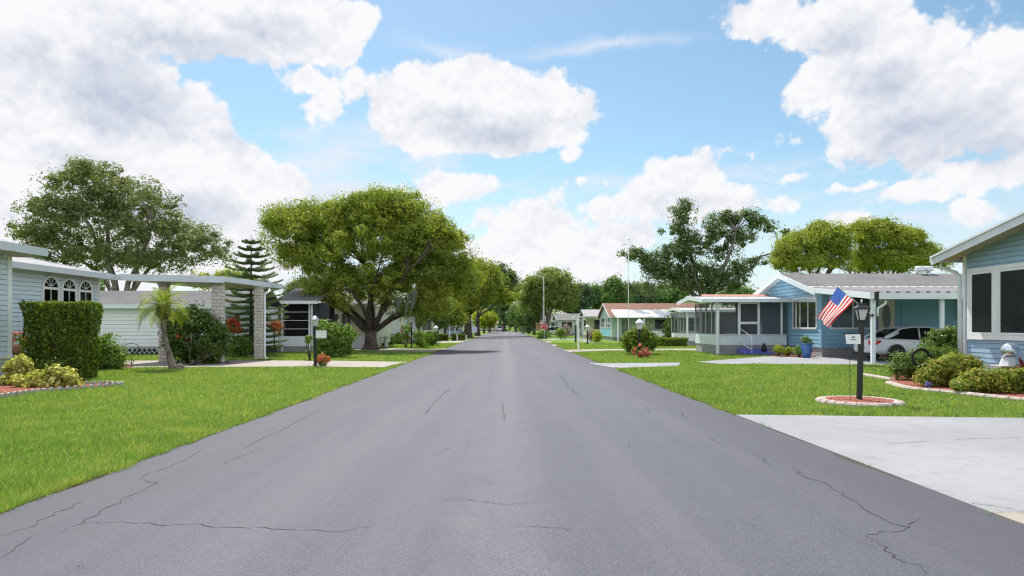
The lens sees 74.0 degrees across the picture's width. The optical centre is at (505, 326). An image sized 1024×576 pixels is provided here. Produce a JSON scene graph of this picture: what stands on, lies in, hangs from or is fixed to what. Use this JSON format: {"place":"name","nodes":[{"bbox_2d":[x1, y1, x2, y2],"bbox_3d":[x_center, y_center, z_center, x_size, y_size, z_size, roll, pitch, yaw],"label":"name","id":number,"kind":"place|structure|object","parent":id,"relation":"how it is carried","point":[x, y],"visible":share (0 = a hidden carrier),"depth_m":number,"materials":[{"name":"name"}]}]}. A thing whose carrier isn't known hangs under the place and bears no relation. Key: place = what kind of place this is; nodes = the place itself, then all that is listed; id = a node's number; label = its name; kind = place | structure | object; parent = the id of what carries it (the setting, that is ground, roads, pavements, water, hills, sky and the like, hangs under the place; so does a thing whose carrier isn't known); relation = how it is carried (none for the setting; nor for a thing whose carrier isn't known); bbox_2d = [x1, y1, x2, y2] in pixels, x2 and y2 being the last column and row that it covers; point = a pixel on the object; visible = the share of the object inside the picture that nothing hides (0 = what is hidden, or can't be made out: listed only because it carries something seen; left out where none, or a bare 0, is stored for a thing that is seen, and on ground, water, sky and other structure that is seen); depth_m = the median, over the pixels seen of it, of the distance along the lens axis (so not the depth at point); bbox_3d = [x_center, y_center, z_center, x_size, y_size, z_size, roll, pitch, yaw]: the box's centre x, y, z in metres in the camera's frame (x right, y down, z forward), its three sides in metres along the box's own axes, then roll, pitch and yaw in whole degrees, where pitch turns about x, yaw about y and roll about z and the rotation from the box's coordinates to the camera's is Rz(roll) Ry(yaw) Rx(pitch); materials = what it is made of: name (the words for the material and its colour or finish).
{"place":"outdoors","nodes":[
{"label":"outdoors","id":0,"kind":"place"},
{"bbox_2d":[124,360,407,367],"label":"driveway","id":1,"kind":"structure","parent":0,"point":[254,363],"depth_m":27.13,"materials":[{"name":"concrete"}]},
{"bbox_2d":[116,274,281,361],"bbox_3d":[-13.250,-0.308,30.210,4.899,3.643,5.580,0,0,0],"label":"carport","id":2,"kind":"object","parent":1,"relation":"on","point":[217,285],"visible":0.8,"depth_m":28.60,"materials":[{"name":"white metal"}]},
{"bbox_2d":[311,315,326,365],"bbox_3d":[-6.940,0.550,25.248,0.581,1.940,0.279,0,0,0],"label":"lamp post","id":3,"kind":"object","parent":1,"relation":"on","point":[320,334],"visible":0.91,"depth_m":25.19,"materials":[{"name":"black metal"}]},
{"bbox_2d":[312,353,330,365],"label":"flowering shrub","id":4,"kind":"object","parent":1,"relation":"on","point":[324,358],"visible":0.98,"depth_m":25.40,"materials":[{"name":"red plant"}]},
{"bbox_2d":[354,348,447,351],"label":"footpath","id":5,"kind":"structure","parent":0,"point":[397,349],"depth_m":43.57,"materials":[{"name":"concrete"}]},
{"bbox_2d":[404,305,443,339],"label":"house","id":6,"kind":"structure","parent":0,"point":[429,326],"depth_m":75.97,"materials":[{"name":"beige"}]},
{"bbox_2d":[0,327,1023,513],"bbox_3d":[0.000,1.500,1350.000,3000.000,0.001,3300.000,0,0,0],"label":"lawn","id":7,"kind":"structure","parent":0,"point":[556,337],"depth_m":13.40,"materials":[{"name":"green plant"}]},
{"bbox_2d":[12,331,25,357],"bbox_3d":[-14.770,0.817,20.622,0.596,1.366,0.553,0,0,29],"label":"plant pot","id":8,"kind":"object","parent":7,"relation":"on","point":[16,349],"visible":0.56,"depth_m":20.50,"materials":[{"name":"brown ceramic"}]},
{"bbox_2d":[0,381,117,393],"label":"mulch bed","id":9,"kind":"object","parent":7,"relation":"on","point":[7,388],"visible":0.28,"depth_m":15.99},
{"bbox_2d":[0,353,34,384],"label":"variegated shrub","id":10,"kind":"object","parent":9,"relation":"on","point":[19,364],"visible":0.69,"depth_m":17.14,"materials":[{"name":"yellow plant"}]},
{"bbox_2d":[5,363,62,387],"bbox_3d":[-11.377,1.199,16.547,1.378,0.585,0.753,0,0,0],"label":"variegated shrub","id":11,"kind":"object","parent":9,"relation":"on","point":[32,378],"visible":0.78,"depth_m":16.39,"materials":[{"name":"yellow plant"}]},
{"bbox_2d":[35,357,66,370],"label":"green shrub","id":12,"kind":"object","parent":9,"relation":"on","point":[42,366],"visible":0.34,"depth_m":17.85,"materials":[{"name":"green plant"}]},
{"bbox_2d":[35,366,84,386],"bbox_3d":[-10.838,1.227,16.533,1.102,0.529,0.716,0,0,0],"label":"variegated shrub","id":13,"kind":"object","parent":9,"relation":"on","point":[67,377],"visible":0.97,"depth_m":16.40,"materials":[{"name":"yellow plant"}]},
{"bbox_2d":[0,381,123,397],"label":"garden edging","id":14,"kind":"object","parent":9,"relation":"on","point":[91,385],"visible":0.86,"depth_m":15.90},
{"bbox_2d":[0,241,119,375],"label":"house","id":15,"kind":"structure","parent":7,"relation":"on","point":[24,276],"depth_m":22.92,"materials":[{"name":"blue"}]},
{"bbox_2d":[41,276,59,301],"bbox_3d":[-16.154,-1.128,24.157,0.088,1.357,0.893,0,0,0],"label":"window","id":16,"kind":"structure","parent":15,"relation":"in","point":[50,288],"depth_m":24.14,"materials":[{"name":"white glass"}]},
{"bbox_2d":[60,278,76,301],"bbox_3d":[-16.154,-1.120,25.159,0.088,1.340,0.859,0,0,0],"label":"window","id":17,"kind":"structure","parent":15,"relation":"in","point":[68,289],"depth_m":25.13,"materials":[{"name":"white glass"}]},
{"bbox_2d":[77,280,92,301],"bbox_3d":[-16.154,-1.120,26.149,0.088,1.339,0.858,0,0,0],"label":"window","id":18,"kind":"structure","parent":15,"relation":"in","point":[85,290],"depth_m":26.14,"materials":[{"name":"white glass"}]},
{"bbox_2d":[18,299,103,378],"bbox_3d":[-12.588,0.383,19.324,1.894,2.281,1.139,0,0,0],"label":"clipped hedge","id":19,"kind":"object","parent":7,"relation":"on","point":[67,332],"visible":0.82,"depth_m":18.93,"materials":[{"name":"green plant"}]},
{"bbox_2d":[93,330,133,369],"bbox_3d":[-13.719,0.825,23.427,1.706,1.382,1.543,0,0,0],"label":"round shrub","id":20,"kind":"object","parent":7,"relation":"on","point":[113,356],"visible":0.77,"depth_m":23.19,"materials":[{"name":"green plant"}]},
{"bbox_2d":[3,154,238,290],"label":"oak tree","id":21,"kind":"object","parent":7,"relation":"on","point":[113,208],"visible":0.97,"depth_m":48.97,"materials":[{"name":"green plant"}]},
{"bbox_2d":[134,283,189,368],"bbox_3d":[-11.874,0.054,23.598,1.803,3.106,1.987,0,0,-40],"label":"palm","id":22,"kind":"object","parent":7,"relation":"on","point":[163,313],"visible":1,"depth_m":23.52,"materials":[{"name":"green plant"}]},
{"bbox_2d":[100,291,281,353],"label":"house","id":23,"kind":"structure","parent":7,"relation":"on","point":[119,317],"depth_m":36.59,"materials":[{"name":"white"}]},
{"bbox_2d":[157,298,237,365],"bbox_3d":[-12.299,0.196,27.268,2.984,2.648,2.603,0,0,41],"label":"hibiscus","id":24,"kind":"object","parent":7,"relation":"on","point":[208,346],"visible":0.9,"depth_m":26.83,"materials":[{"name":"green plant"}]},
{"bbox_2d":[190,265,261,290],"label":"tree","id":25,"kind":"object","parent":7,"relation":"on","point":[220,273],"visible":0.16,"depth_m":43.44,"materials":[{"name":"green plant"}]},
{"bbox_2d":[225,317,242,356],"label":"flowering shrub","id":26,"kind":"object","parent":7,"relation":"on","point":[235,325],"visible":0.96,"depth_m":32.87,"materials":[{"name":"red plant"}]},
{"bbox_2d":[227,334,253,356],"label":"round shrub","id":27,"kind":"object","parent":7,"relation":"on","point":[241,349],"visible":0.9,"depth_m":33.01,"materials":[{"name":"green plant"}]},
{"bbox_2d":[225,239,288,354],"bbox_3d":[-13.217,-1.611,35.185,3.756,6.221,3.710,0,0,0],"label":"norfolk pine","id":28,"kind":"object","parent":7,"relation":"on","point":[247,272],"visible":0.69,"depth_m":34.86,"materials":[{"name":"green plant"}]},
{"bbox_2d":[266,319,284,354],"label":"flowering shrub","id":29,"kind":"object","parent":7,"relation":"on","point":[277,325],"visible":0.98,"depth_m":34.70,"materials":[{"name":"red plant"}]},
{"bbox_2d":[279,273,309,292],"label":"tree","id":30,"kind":"object","parent":7,"relation":"on","point":[291,286],"visible":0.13,"depth_m":58.94,"materials":[{"name":"green plant"}]},
{"bbox_2d":[303,334,313,359],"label":"broad leaf shrub","id":31,"kind":"object","parent":7,"relation":"on","point":[308,338],"visible":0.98,"depth_m":29.95,"materials":[{"name":"green plant"}]},
{"bbox_2d":[277,289,389,351],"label":"house","id":32,"kind":"structure","parent":7,"relation":"on","point":[302,311],"depth_m":40.26,"materials":[{"name":"white"}]},
{"bbox_2d":[341,313,351,328],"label":"window","id":33,"kind":"structure","parent":32,"relation":"in","point":[345,320],"depth_m":46.47,"materials":[{"name":"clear glass"}]},
{"bbox_2d":[310,319,359,356],"bbox_3d":[-8.212,0.573,32.656,2.358,1.872,1.986,0,0,0],"label":"broad leaf shrub","id":34,"kind":"object","parent":7,"relation":"on","point":[331,345],"visible":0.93,"depth_m":32.29,"materials":[{"name":"green plant"}]},
{"bbox_2d":[253,180,489,349],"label":"street tree","id":35,"kind":"object","parent":7,"relation":"on","point":[413,246],"visible":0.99,"depth_m":42.22,"materials":[{"name":"green plant"}]},
{"bbox_2d":[377,305,417,343],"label":"house","id":36,"kind":"structure","parent":7,"relation":"on","point":[395,326],"depth_m":57.98,"materials":[{"name":"grey"}]},
{"bbox_2d":[395,320,414,346],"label":"flowering shrub","id":37,"kind":"object","parent":7,"relation":"on","point":[405,334],"visible":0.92,"depth_m":47.37,"materials":[{"name":"green plant"}]},
{"bbox_2d":[404,306,433,339],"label":"tree","id":38,"kind":"object","parent":7,"relation":"on","point":[421,321],"visible":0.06,"depth_m":65.26,"materials":[{"name":"green plant"}]},
{"bbox_2d":[412,329,436,346],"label":"round shrub","id":39,"kind":"object","parent":7,"relation":"on","point":[426,336],"visible":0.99,"depth_m":47.15,"materials":[{"name":"green plant"}]},
{"bbox_2d":[416,297,455,340],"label":"tree","id":40,"kind":"object","parent":7,"relation":"on","point":[440,324],"visible":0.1,"depth_m":71.54,"materials":[{"name":"green plant"}]},
{"bbox_2d":[444,296,469,333],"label":"tree","id":41,"kind":"object","parent":7,"relation":"on","point":[459,317],"visible":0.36,"depth_m":83.28,"materials":[{"name":"green plant"}]},
{"bbox_2d":[451,333,465,340],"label":"hedge box","id":42,"kind":"object","parent":7,"relation":"on","point":[461,337],"visible":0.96,"depth_m":71.06,"materials":[{"name":"green plant"}]},
{"bbox_2d":[431,254,521,337],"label":"street tree","id":43,"kind":"object","parent":7,"relation":"on","point":[494,288],"visible":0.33,"depth_m":90.93,"materials":[{"name":"green plant"}]},
{"bbox_2d":[471,307,497,332],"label":"tree","id":44,"kind":"object","parent":7,"relation":"on","point":[488,319],"visible":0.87,"depth_m":148.60,"materials":[{"name":"green plant"}]},
{"bbox_2d":[479,305,500,331],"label":"tree","id":45,"kind":"object","parent":7,"relation":"on","point":[496,308],"visible":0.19,"depth_m":173.81,"materials":[{"name":"green plant"}]},
{"bbox_2d":[475,261,525,335],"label":"tree","id":46,"kind":"object","parent":7,"relation":"on","point":[510,273],"visible":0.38,"depth_m":107.44,"materials":[{"name":"green plant"}]},
{"bbox_2d":[495,302,513,330],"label":"tree","id":47,"kind":"object","parent":7,"relation":"on","point":[502,318],"visible":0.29,"depth_m":198.70,"materials":[{"name":"green plant"}]},
{"bbox_2d":[503,302,521,331],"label":"tree","id":48,"kind":"object","parent":7,"relation":"on","point":[511,317],"visible":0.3,"depth_m":183.95,"materials":[{"name":"green plant"}]},
{"bbox_2d":[513,303,532,329],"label":"tree","id":49,"kind":"object","parent":7,"relation":"on","point":[520,323],"visible":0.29,"depth_m":148.91,"materials":[{"name":"green plant"}]},
{"bbox_2d":[517,303,547,334],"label":"tree","id":50,"kind":"object","parent":7,"relation":"on","point":[535,318],"visible":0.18,"depth_m":121.22,"materials":[{"name":"green plant"}]},
{"bbox_2d":[534,329,550,338],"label":"round shrub","id":51,"kind":"object","parent":7,"relation":"on","point":[539,334],"visible":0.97,"depth_m":80.39,"materials":[{"name":"green plant"}]},
{"bbox_2d":[510,265,583,336],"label":"street tree","id":52,"kind":"object","parent":7,"relation":"on","point":[562,291],"visible":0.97,"depth_m":98.60,"materials":[{"name":"green plant"}]},
{"bbox_2d":[571,279,597,313],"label":"tree","id":53,"kind":"object","parent":7,"relation":"on","point":[586,301],"visible":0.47,"depth_m":126.69,"materials":[{"name":"green plant"}]},
{"bbox_2d":[590,329,605,341],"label":"round shrub","id":54,"kind":"object","parent":7,"relation":"on","point":[596,336],"visible":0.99,"depth_m":63.75,"materials":[{"name":"green plant"}]},
{"bbox_2d":[588,279,608,309],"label":"tree","id":55,"kind":"object","parent":7,"relation":"on","point":[597,291],"visible":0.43,"depth_m":138.91,"materials":[{"name":"green plant"}]},
{"bbox_2d":[472,306,729,330],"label":"woodland","id":56,"kind":"object","parent":7,"relation":"on","point":[500,324],"visible":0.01,"depth_m":226.47,"materials":[{"name":"green plant"}]},
{"bbox_2d":[599,272,633,302],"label":"tree","id":57,"kind":"object","parent":7,"relation":"on","point":[611,284],"visible":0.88,"depth_m":130.49,"materials":[{"name":"green plant"}]},
{"bbox_2d":[635,318,643,356],"bbox_3d":[6.526,0.560,33.117,0.420,1.920,0.364,0,0,0],"label":"lamp post","id":58,"kind":"object","parent":7,"relation":"on","point":[639,323],"visible":0.81,"depth_m":33.06,"materials":[{"name":"black metal"}]},
{"bbox_2d":[631,343,651,357],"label":"flowering shrub","id":59,"kind":"object","parent":7,"relation":"on","point":[644,352],"visible":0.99,"depth_m":31.56,"materials":[{"name":"red plant"}]},
{"bbox_2d":[619,322,664,354],"bbox_3d":[7.115,0.637,35.959,2.463,1.764,2.068,0,0,0],"label":"round shrub","id":60,"kind":"object","parent":7,"relation":"on","point":[649,341],"visible":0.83,"depth_m":35.52,"materials":[{"name":"green plant"}]},
{"bbox_2d":[629,281,663,302],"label":"tree","id":61,"kind":"object","parent":7,"relation":"on","point":[638,298],"visible":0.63,"depth_m":98.58,"materials":[{"name":"green plant"}]},
{"bbox_2d":[597,303,699,340],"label":"house","id":62,"kind":"structure","parent":7,"relation":"on","point":[613,317],"depth_m":71.18,"materials":[{"name":"green"}]},
{"bbox_2d":[654,319,676,329],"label":"window","id":63,"kind":"structure","parent":62,"relation":"in","point":[657,322],"depth_m":71.17,"materials":[{"name":"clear glass"}]},
{"bbox_2d":[659,313,678,337],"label":"conical shrub","id":64,"kind":"object","parent":7,"relation":"on","point":[667,326],"visible":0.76,"depth_m":59.87,"materials":[{"name":"green plant"}]},
{"bbox_2d":[654,282,689,302],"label":"tree","id":65,"kind":"object","parent":7,"relation":"on","point":[676,295],"visible":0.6,"depth_m":117.87,"materials":[{"name":"green plant"}]},
{"bbox_2d":[655,337,688,346],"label":"hedge row","id":66,"kind":"object","parent":7,"relation":"on","point":[676,341],"visible":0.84,"depth_m":50.49,"materials":[{"name":"green plant"}]},
{"bbox_2d":[664,308,734,344],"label":"screened porch","id":67,"kind":"object","parent":7,"relation":"on","point":[727,315],"visible":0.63,"depth_m":56.16,"materials":[{"name":"white metal"}]},
{"bbox_2d":[616,195,789,307],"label":"oak tree","id":68,"kind":"object","parent":7,"relation":"on","point":[679,275],"visible":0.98,"depth_m":71.49,"materials":[{"name":"green plant"}]},
{"bbox_2d":[709,284,758,307],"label":"tree","id":69,"kind":"object","parent":7,"relation":"on","point":[748,291],"visible":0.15,"depth_m":107.98,"materials":[{"name":"green plant"}]},
{"bbox_2d":[677,294,792,354],"bbox_3d":[12.835,-0.165,38.237,4.930,3.330,5.925,0,0,0],"label":"screened porch","id":70,"kind":"object","parent":7,"relation":"on","point":[747,314],"visible":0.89,"depth_m":36.42,"materials":[{"name":"white metal"}]},
{"bbox_2d":[739,302,758,342],"bbox_3d":[13.018,-0.200,36.367,1.065,2.200,0.014,0,0,0],"label":"screen door","id":71,"kind":"structure","parent":70,"relation":"in","point":[740,303],"depth_m":36.37,"materials":[{"name":"white metal"}]},
{"bbox_2d":[763,218,867,273],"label":"laurel tree","id":72,"kind":"object","parent":7,"relation":"on","point":[824,244],"visible":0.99,"depth_m":58.98,"materials":[{"name":"green plant"}]},
{"bbox_2d":[839,247,866,273],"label":"tree","id":73,"kind":"object","parent":7,"relation":"on","point":[848,270],"visible":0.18,"depth_m":69.89,"materials":[{"name":"green plant"}]},
{"bbox_2d":[753,266,962,357],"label":"house","id":74,"kind":"structure","parent":7,"relation":"on","point":[803,310],"depth_m":33.69,"materials":[{"name":"blue"}]},
{"bbox_2d":[792,296,817,328],"bbox_3d":[15.163,-0.670,34.510,0.070,1.620,2.780,0,0,0],"label":"window","id":75,"kind":"structure","parent":74,"relation":"in","point":[804,309],"depth_m":34.44,"materials":[{"name":"white metal"}]},
{"bbox_2d":[829,296,869,328],"bbox_3d":[16.560,-0.670,32.663,2.000,1.620,0.070,0,0,0],"label":"window","id":76,"kind":"structure","parent":74,"relation":"in","point":[847,319],"depth_m":32.67,"materials":[{"name":"grey glass"}]},
{"bbox_2d":[878,299,894,329],"bbox_3d":[18.283,-0.225,32.631,0.789,2.250,0.103,0,0,0],"label":"door","id":77,"kind":"structure","parent":74,"relation":"in","point":[886,318],"depth_m":32.64,"materials":[{"name":"beige"}]},
{"bbox_2d":[815,395,904,407],"bbox_3d":[6.870,1.455,13.212,1.577,0.098,1.577,0,0,0],"label":"stone ring","id":78,"kind":"object","parent":7,"relation":"on","point":[822,399],"visible":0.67,"depth_m":12.69,"materials":[{"name":"white stone"}]},
{"bbox_2d":[826,396,893,402],"bbox_3d":[6.870,1.469,13.212,1.340,0.102,1.340,0,0,0],"label":"mulch bed","id":79,"kind":"object","parent":7,"relation":"on","point":[864,399],"visible":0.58,"depth_m":13.19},
{"bbox_2d":[843,299,870,399],"bbox_3d":[6.792,0.478,13.224,0.525,2.006,0.277,0,0,6],"label":"lamp post","id":80,"kind":"object","parent":79,"relation":"on","point":[861,310],"visible":0.94,"depth_m":13.17,"materials":[{"name":"black metal"}]},
{"bbox_2d":[846,212,956,273],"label":"laurel tree","id":81,"kind":"object","parent":7,"relation":"on","point":[902,251],"visible":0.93,"depth_m":60.85,"materials":[{"name":"green plant"}]},
{"bbox_2d":[885,381,1023,400],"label":"garden edging","id":82,"kind":"object","parent":7,"relation":"on","point":[893,383],"visible":0.8,"depth_m":14.85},
{"bbox_2d":[890,373,1023,396],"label":"mulch bed","id":83,"kind":"object","parent":7,"relation":"on","point":[911,383],"visible":0.21,"depth_m":16.41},
{"bbox_2d":[911,348,930,382],"bbox_3d":[10.502,1.006,17.200,0.494,0.928,0.064,0,0,0],"label":"ring ornament","id":84,"kind":"object","parent":83,"relation":"on","point":[917,350],"visible":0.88,"depth_m":17.19,"materials":[{"name":"black metal"}]},
{"bbox_2d":[884,339,962,380],"bbox_3d":[11.439,0.906,18.455,2.412,1.145,1.276,0,0,0],"label":"juniper","id":85,"kind":"object","parent":83,"relation":"on","point":[903,364],"visible":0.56,"depth_m":18.35,"materials":[{"name":"green plant"}]},
{"bbox_2d":[917,324,962,351],"bbox_3d":[13.417,0.702,20.577,1.679,1.619,1.229,0,0,0],"label":"broad leaf shrub","id":86,"kind":"object","parent":83,"relation":"on","point":[946,335],"visible":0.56,"depth_m":20.40,"materials":[{"name":"green plant"}]},
{"bbox_2d":[909,350,988,386],"bbox_3d":[10.792,1.012,16.506,1.906,0.940,1.116,0,0,0],"label":"bronze shrub","id":87,"kind":"object","parent":83,"relation":"on","point":[938,372],"visible":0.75,"depth_m":16.26,"materials":[{"name":"green plant"}]},
{"bbox_2d":[946,365,1023,392],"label":"bronze shrub","id":88,"kind":"object","parent":83,"relation":"on","point":[997,380],"visible":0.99,"depth_m":14.81,"materials":[{"name":"green plant"}]},
{"bbox_2d":[985,343,1019,370],"bbox_3d":[11.790,0.924,15.950,0.720,1.092,0.520,0,0,0],"label":"gazing ball","id":89,"kind":"object","parent":83,"relation":"on","point":[1010,353],"visible":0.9,"depth_m":15.82,"materials":[{"name":"grey ceramic"}]},
{"bbox_2d":[930,211,1023,370],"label":"house","id":90,"kind":"structure","parent":7,"relation":"on","point":[991,258],"depth_m":17.11,"materials":[{"name":"blue wood"}]},
{"bbox_2d":[970,270,992,334],"bbox_3d":[12.271,-0.600,17.516,0.055,1.630,0.853,0,0,0],"label":"window","id":91,"kind":"structure","parent":90,"relation":"in","point":[981,283],"depth_m":17.54,"materials":[{"name":"black glass"}]},
{"bbox_2d":[998,267,1023,334],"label":"window","id":92,"kind":"structure","parent":90,"relation":"in","point":[1010,280],"depth_m":16.49,"materials":[{"name":"black glass"}]},
{"bbox_2d":[0,331,1023,575],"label":"road","id":93,"kind":"structure","parent":0,"point":[504,453],"depth_m":5.90,"materials":[{"name":"grey asphalt"}]},
{"bbox_2d":[0,0,1023,326],"label":"sky","id":94,"kind":"structure","parent":0,"point":[558,133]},
{"bbox_2d":[552,314,580,335],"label":"house","id":95,"kind":"structure","parent":0,"point":[560,320],"depth_m":112.03,"materials":[{"name":"grey"}]},
{"bbox_2d":[572,309,599,337],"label":"house","id":96,"kind":"structure","parent":0,"point":[589,318],"depth_m":88.03,"materials":[{"name":"beige"}]},
{"bbox_2d":[564,349,695,351],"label":"driveway","id":97,"kind":"structure","parent":0,"point":[621,349],"depth_m":43.57,"materials":[{"name":"concrete"}]},
{"bbox_2d":[588,363,679,367],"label":"driveway","id":98,"kind":"structure","parent":0,"point":[619,365],"depth_m":26.41,"materials":[{"name":"concrete"}]},
{"bbox_2d":[702,356,890,364],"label":"driveway","id":99,"kind":"structure","parent":0,"point":[781,360],"depth_m":29.51,"materials":[{"name":"concrete"}]},
{"bbox_2d":[798,335,813,357],"bbox_3d":[14.215,0.952,32.200,0.812,1.055,0.540,0,0,0],"label":"plant pot","id":100,"kind":"object","parent":99,"relation":"on","point":[806,350],"visible":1,"depth_m":32.05,"materials":[{"name":"blue ceramic"}]},
{"bbox_2d":[809,287,962,363],"bbox_3d":[19.445,-0.215,29.730,10.110,3.390,5.740,0,0,0],"label":"carport","id":101,"kind":"object","parent":99,"relation":"on","point":[874,294],"visible":0.66,"depth_m":27.09,"materials":[{"name":"white metal"}]},
{"bbox_2d":[817,285,873,326],"bbox_3d":[13.333,-0.793,26.578,2.660,1.649,0.286,0,0,-16],"label":"flag","id":102,"kind":"object","parent":101,"relation":"attached to","point":[838,303],"visible":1,"depth_m":26.42,"materials":[{"name":"multicoloured fabric"}]},
{"bbox_2d":[853,326,937,359],"bbox_3d":[17.916,0.738,29.866,4.718,1.485,1.960,0,0,-3],"label":"parked car","id":103,"kind":"object","parent":99,"relation":"on","point":[898,339],"visible":0.38,"depth_m":29.07,"materials":[{"name":"silver metal"}]},
{"bbox_2d":[737,415,1023,513],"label":"driveway","id":104,"kind":"structure","parent":0,"point":[977,462],"depth_m":8.33,"materials":[{"name":"concrete"}]},
{"bbox_2d":[993,513,1023,525],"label":"footpath","id":105,"kind":"structure","parent":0,"point":[1018,518],"depth_m":5.30,"materials":[{"name":"concrete"}]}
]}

